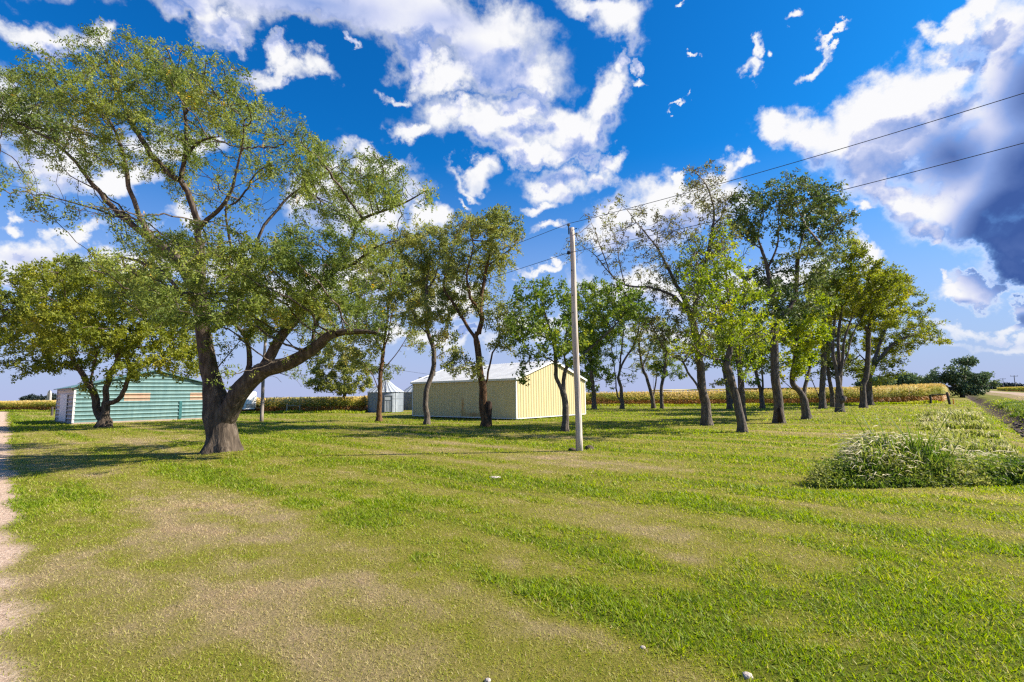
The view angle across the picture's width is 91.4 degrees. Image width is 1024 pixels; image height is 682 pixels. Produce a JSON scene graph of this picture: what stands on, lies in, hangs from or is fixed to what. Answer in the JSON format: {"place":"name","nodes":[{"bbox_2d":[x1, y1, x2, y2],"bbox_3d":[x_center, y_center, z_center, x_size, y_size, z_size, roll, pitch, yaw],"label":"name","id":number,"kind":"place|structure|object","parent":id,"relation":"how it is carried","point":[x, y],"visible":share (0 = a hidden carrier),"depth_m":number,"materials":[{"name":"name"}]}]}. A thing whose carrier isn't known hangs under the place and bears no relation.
{"place":"outdoors","nodes":[
{"label":"outdoors","id":0,"kind":"place"},
{"bbox_2d":[0,400,941,412],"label":"field margin grass","id":1,"kind":"structure","parent":0,"point":[598,404],"depth_m":59.97,"materials":[{"name":"plant"}]},
{"bbox_2d":[0,389,1023,681],"bbox_3d":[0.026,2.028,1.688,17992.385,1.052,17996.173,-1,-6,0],"label":"lawn","id":2,"kind":"structure","parent":0,"point":[10,551],"depth_m":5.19,"materials":[{"name":"plant"}]},
{"bbox_2d":[18,395,28,400],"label":"distant tree","id":3,"kind":"object","parent":2,"relation":"on","point":[22,398],"visible":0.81,"depth_m":692.45,"materials":[{"name":"green plant"}]},
{"bbox_2d":[34,394,43,400],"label":"distant tree","id":4,"kind":"object","parent":2,"relation":"on","point":[39,397],"visible":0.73,"depth_m":693.05,"materials":[{"name":"green plant"}]},
{"bbox_2d":[45,390,51,399],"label":"grain elevator","id":5,"kind":"object","parent":2,"relation":"on","point":[49,395],"visible":0.74,"depth_m":685.67,"materials":[{"name":"metal"}]},
{"bbox_2d":[0,247,218,427],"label":"ash tree","id":6,"kind":"object","parent":2,"relation":"on","point":[88,329],"visible":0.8,"depth_m":30.21,"materials":[{"name":"green plant"}]},
{"bbox_2d":[54,370,201,423],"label":"teal barn","id":7,"kind":"structure","parent":2,"relation":"on","point":[157,397],"depth_m":39.27,"materials":[{"name":"teal metal"}]},
{"bbox_2d":[58,394,67,421],"bbox_3d":[-34.726,5.151,38.673,3.200,2.060,0.040,-6,-8,41],"label":"side door","id":8,"kind":"structure","parent":7,"relation":"in","point":[63,397],"depth_m":38.52,"materials":[{"name":"white metal"}]},
{"bbox_2d":[0,17,439,454],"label":"locust tree","id":9,"kind":"object","parent":2,"relation":"on","point":[222,407],"visible":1,"depth_m":15.35,"materials":[{"name":"green plant"}]},
{"bbox_2d":[242,392,256,409],"bbox_3d":[-32.270,7.083,57.591,6.950,2.451,2.180,4,-8,-36],"label":"cargo trailer","id":10,"kind":"object","parent":2,"relation":"on","point":[249,404],"visible":0.28,"depth_m":57.82,"materials":[{"name":"white paint"}]},
{"bbox_2d":[259,337,266,421],"bbox_3d":[-18.449,2.601,37.078,0.287,7.164,0.285,-1,-6,0],"label":"utility pole","id":11,"kind":"object","parent":2,"relation":"on","point":[262,395],"visible":0.56,"depth_m":36.83,"materials":[{"name":"grey wood"}]},
{"bbox_2d":[286,404,300,410],"bbox_3d":[-24.291,7.527,55.499,1.523,1.132,0.189,2,-7,-26],"label":"fence brace","id":12,"kind":"object","parent":2,"relation":"on","point":[287,405],"visible":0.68,"depth_m":55.48,"materials":[{"name":"grey wood"}]},
{"bbox_2d":[303,326,377,409],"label":"round tree","id":13,"kind":"object","parent":2,"relation":"on","point":[344,388],"visible":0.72,"depth_m":55.96,"materials":[{"name":"green plant"}]},
{"bbox_2d":[324,220,427,421],"bbox_3d":[-9.752,-1.004,36.005,7.912,13.683,8.809,-1,-6,0],"label":"yard tree","id":14,"kind":"object","parent":2,"relation":"on","point":[389,298],"visible":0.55,"depth_m":34.91,"materials":[{"name":"green plant"}]},
{"bbox_2d":[367,378,403,412],"bbox_3d":[-13.938,5.972,55.168,4.011,3.680,4.069,-1,-6,0],"label":"grain bin","id":15,"kind":"object","parent":2,"relation":"on","point":[392,397],"visible":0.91,"depth_m":53.71,"materials":[{"name":"silver metal"}]},
{"bbox_2d":[384,395,391,411],"bbox_3d":[-13.206,6.684,53.320,0.840,1.754,0.250,2,-7,-22],"label":"door","id":16,"kind":"structure","parent":15,"relation":"in","point":[387,398],"depth_m":53.24,"materials":[{"name":"silver metal"}]},
{"bbox_2d":[403,377,422,409],"bbox_3d":[-11.434,6.565,62.673,4.736,4.030,4.736,-1,-6,0],"label":"grain bin","id":17,"kind":"object","parent":2,"relation":"on","point":[407,405],"visible":0.21,"depth_m":60.77,"materials":[{"name":"silver metal"}]},
{"bbox_2d":[389,218,465,424],"bbox_3d":[-5.464,-1.429,31.312,5.357,13.440,7.167,-1,-6,0],"label":"yard tree","id":18,"kind":"object","parent":2,"relation":"on","point":[427,265],"visible":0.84,"depth_m":30.67,"materials":[{"name":"green plant"}]},
{"bbox_2d":[0,383,950,411],"bbox_3d":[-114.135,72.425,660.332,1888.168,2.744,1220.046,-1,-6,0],"label":"cornfield","id":19,"kind":"structure","parent":2,"relation":"on","point":[906,393],"depth_m":63.68,"materials":[{"name":"yellow plant"}]},
{"bbox_2d":[436,202,530,426],"bbox_3d":[-1.718,-1.713,28.113,5.554,13.216,7.305,-1,-6,0],"label":"yard tree","id":20,"kind":"object","parent":2,"relation":"on","point":[492,225],"visible":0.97,"depth_m":27.98,"materials":[{"name":"green plant"}]},
{"bbox_2d":[410,360,586,419],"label":"metal shed","id":21,"kind":"structure","parent":2,"relation":"on","point":[509,397],"depth_m":37.26,"materials":[{"name":"yellow metal"}]},
{"bbox_2d":[567,223,582,450],"bbox_3d":[1.958,-0.074,15.630,0.345,7.414,0.241,-1,-6,0],"label":"utility pole","id":22,"kind":"object","parent":2,"relation":"on","point":[578,409],"visible":0.96,"depth_m":15.51,"materials":[{"name":"grey wood"}]},
{"bbox_2d":[290,143,1022,333],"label":"power wire","id":23,"kind":"object","parent":22,"relation":"attached to","point":[741,214],"visible":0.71,"depth_m":12.28,"materials":[{"name":"black metal"}]},
{"bbox_2d":[349,93,1023,303],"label":"power wire","id":24,"kind":"object","parent":22,"relation":"attached to","point":[744,176],"visible":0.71,"depth_m":12.33,"materials":[{"name":"black metal"}]},
{"bbox_2d":[502,274,656,431],"bbox_3d":[3.023,0.591,23.457,7.118,7.575,6.267,-1,-6,0],"label":"yard tree","id":25,"kind":"object","parent":2,"relation":"on","point":[626,304],"visible":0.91,"depth_m":23.28,"materials":[{"name":"green plant"}]},
{"bbox_2d":[585,445,594,449],"bbox_3d":[2.431,3.349,15.678,0.318,0.162,0.223,-1,-6,0],"label":"stone","id":26,"kind":"object","parent":2,"relation":"on","point":[589,446],"visible":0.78,"depth_m":15.61,"materials":[{"name":"grey stone"}]},
{"bbox_2d":[562,276,631,408],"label":"yard tree","id":27,"kind":"object","parent":2,"relation":"on","point":[594,363],"visible":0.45,"depth_m":55.53,"materials":[{"name":"green plant"}]},
{"bbox_2d":[598,301,648,408],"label":"field edge tree","id":28,"kind":"object","parent":2,"relation":"on","point":[621,353],"visible":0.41,"depth_m":55.91,"materials":[{"name":"green plant"}]},
{"bbox_2d":[624,314,665,408],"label":"field edge tree","id":29,"kind":"object","parent":2,"relation":"on","point":[647,356],"visible":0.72,"depth_m":55.43,"materials":[{"name":"green plant"}]},
{"bbox_2d":[556,158,748,425],"bbox_3d":[7.669,-3.219,27.341,10.428,15.832,6.816,-1,-6,0],"label":"honey locust","id":30,"kind":"object","parent":2,"relation":"on","point":[706,414],"visible":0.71,"depth_m":27.27,"materials":[{"name":"green plant"}]},
{"bbox_2d":[645,321,687,408],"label":"field edge tree","id":31,"kind":"object","parent":2,"relation":"on","point":[660,367],"visible":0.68,"depth_m":54.20,"materials":[{"name":"green plant"}]},
{"bbox_2d":[690,309,749,408],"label":"field edge tree","id":32,"kind":"object","parent":2,"relation":"on","point":[729,400],"visible":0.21,"depth_m":50.02,"materials":[{"name":"green plant"}]},
{"bbox_2d":[666,219,791,432],"bbox_3d":[9.389,-0.893,22.234,5.331,10.069,6.661,-4,-7,28],"label":"yard tree","id":33,"kind":"object","parent":2,"relation":"on","point":[712,292],"visible":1,"depth_m":21.72,"materials":[{"name":"green plant"}]},
{"bbox_2d":[708,268,773,420],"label":"yard tree","id":34,"kind":"object","parent":2,"relation":"on","point":[741,390],"visible":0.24,"depth_m":30.65,"materials":[{"name":"green plant"}]},
{"bbox_2d":[742,672,752,678],"bbox_3d":[1.444,2.060,3.080,0.066,0.038,0.055,-1,-6,0],"label":"stone","id":35,"kind":"object","parent":2,"relation":"on","point":[747,675],"visible":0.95,"depth_m":3.07,"materials":[{"name":"white stone"}]},
{"bbox_2d":[742,311,782,408],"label":"field edge tree","id":36,"kind":"object","parent":2,"relation":"on","point":[760,389],"visible":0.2,"depth_m":49.85,"materials":[{"name":"green plant"}]},
{"bbox_2d":[724,167,860,423],"bbox_3d":[16.144,-2.990,28.294,9.420,15.370,7.629,-1,-6,0],"label":"cottonwood tree","id":37,"kind":"object","parent":2,"relation":"on","point":[824,202],"visible":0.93,"depth_m":27.97,"materials":[{"name":"green plant"}]},
{"bbox_2d":[764,286,840,418],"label":"yard tree","id":38,"kind":"object","parent":2,"relation":"on","point":[803,342],"visible":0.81,"depth_m":30.56,"materials":[{"name":"green plant"}]},
{"bbox_2d":[799,258,861,408],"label":"yard tree","id":39,"kind":"object","parent":2,"relation":"on","point":[824,356],"visible":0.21,"depth_m":47.70,"materials":[{"name":"green plant"}]},
{"bbox_2d":[814,326,856,406],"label":"yard tree","id":40,"kind":"object","parent":2,"relation":"on","point":[830,366],"visible":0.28,"depth_m":52.15,"materials":[{"name":"green plant"}]},
{"bbox_2d":[803,231,905,411],"bbox_3d":[28.520,-2.151,40.714,7.533,15.969,7.795,-1,-6,0],"label":"vase tree","id":41,"kind":"object","parent":2,"relation":"on","point":[861,304],"visible":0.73,"depth_m":40.12,"materials":[{"name":"green plant"}]},
{"bbox_2d":[851,378,876,386],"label":"background tree","id":42,"kind":"object","parent":2,"relation":"on","point":[857,383],"visible":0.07,"depth_m":148.52,"materials":[{"name":"green plant"}]},
{"bbox_2d":[843,265,914,407],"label":"yard tree","id":43,"kind":"object","parent":2,"relation":"on","point":[868,369],"visible":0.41,"depth_m":49.07,"materials":[{"name":"green plant"}]},
{"bbox_2d":[872,375,897,385],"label":"background tree","id":44,"kind":"object","parent":2,"relation":"on","point":[890,383],"visible":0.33,"depth_m":146.81,"materials":[{"name":"green plant"}]},
{"bbox_2d":[854,267,953,404],"bbox_3d":[45.679,-0.290,58.963,11.814,15.739,8.835,5,-8,-42],"label":"yard tree","id":45,"kind":"object","parent":2,"relation":"on","point":[891,349],"visible":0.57,"depth_m":58.01,"materials":[{"name":"green plant"}]},
{"bbox_2d":[895,372,924,385],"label":"background tree","id":46,"kind":"object","parent":2,"relation":"on","point":[909,378],"visible":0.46,"depth_m":147.75,"materials":[{"name":"green plant"}]},
{"bbox_2d":[804,452,1023,488],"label":"leafy undergrowth","id":47,"kind":"object","parent":2,"relation":"on","point":[825,474],"visible":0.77,"depth_m":9.17,"materials":[{"name":"green plant"}]},
{"bbox_2d":[824,406,1023,488],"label":"tall weeds","id":48,"kind":"object","parent":2,"relation":"on","point":[921,446],"visible":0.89,"depth_m":10.46,"materials":[{"name":"green plant"}]},
{"bbox_2d":[929,392,950,403],"bbox_3d":[49.885,6.705,58.327,0.431,1.509,5.484,-3,-7,23],"label":"fence brace","id":49,"kind":"object","parent":2,"relation":"on","point":[947,396],"visible":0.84,"depth_m":56.81,"materials":[{"name":"grey wood"}]},
{"bbox_2d":[919,354,1001,397],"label":"roadside tree","id":50,"kind":"object","parent":2,"relation":"on","point":[967,383],"visible":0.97,"depth_m":98.85,"materials":[{"name":"green plant"}]},
{"bbox_2d":[997,386,1023,390],"bbox_3d":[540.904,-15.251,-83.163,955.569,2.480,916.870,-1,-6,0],"label":"cornfield","id":51,"kind":"structure","parent":2,"relation":"on","point":[1018,388],"depth_m":275.91,"materials":[{"name":"yellow plant"}]},
{"bbox_2d":[1002,418,1023,436],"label":"ditch clods","id":52,"kind":"object","parent":2,"relation":"on","point":[1020,431],"visible":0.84,"depth_m":29.49,"materials":[{"name":"brown soil"}]},
{"bbox_2d":[0,0,1023,400],"label":"sky","id":53,"kind":"structure","parent":0,"point":[553,111],"materials":[{"name":"blue"}]},
{"bbox_2d":[996,399,1023,417],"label":"verge grass","id":54,"kind":"structure","parent":0,"point":[1018,406],"depth_m":44.02,"materials":[{"name":"green plant"}]}
]}

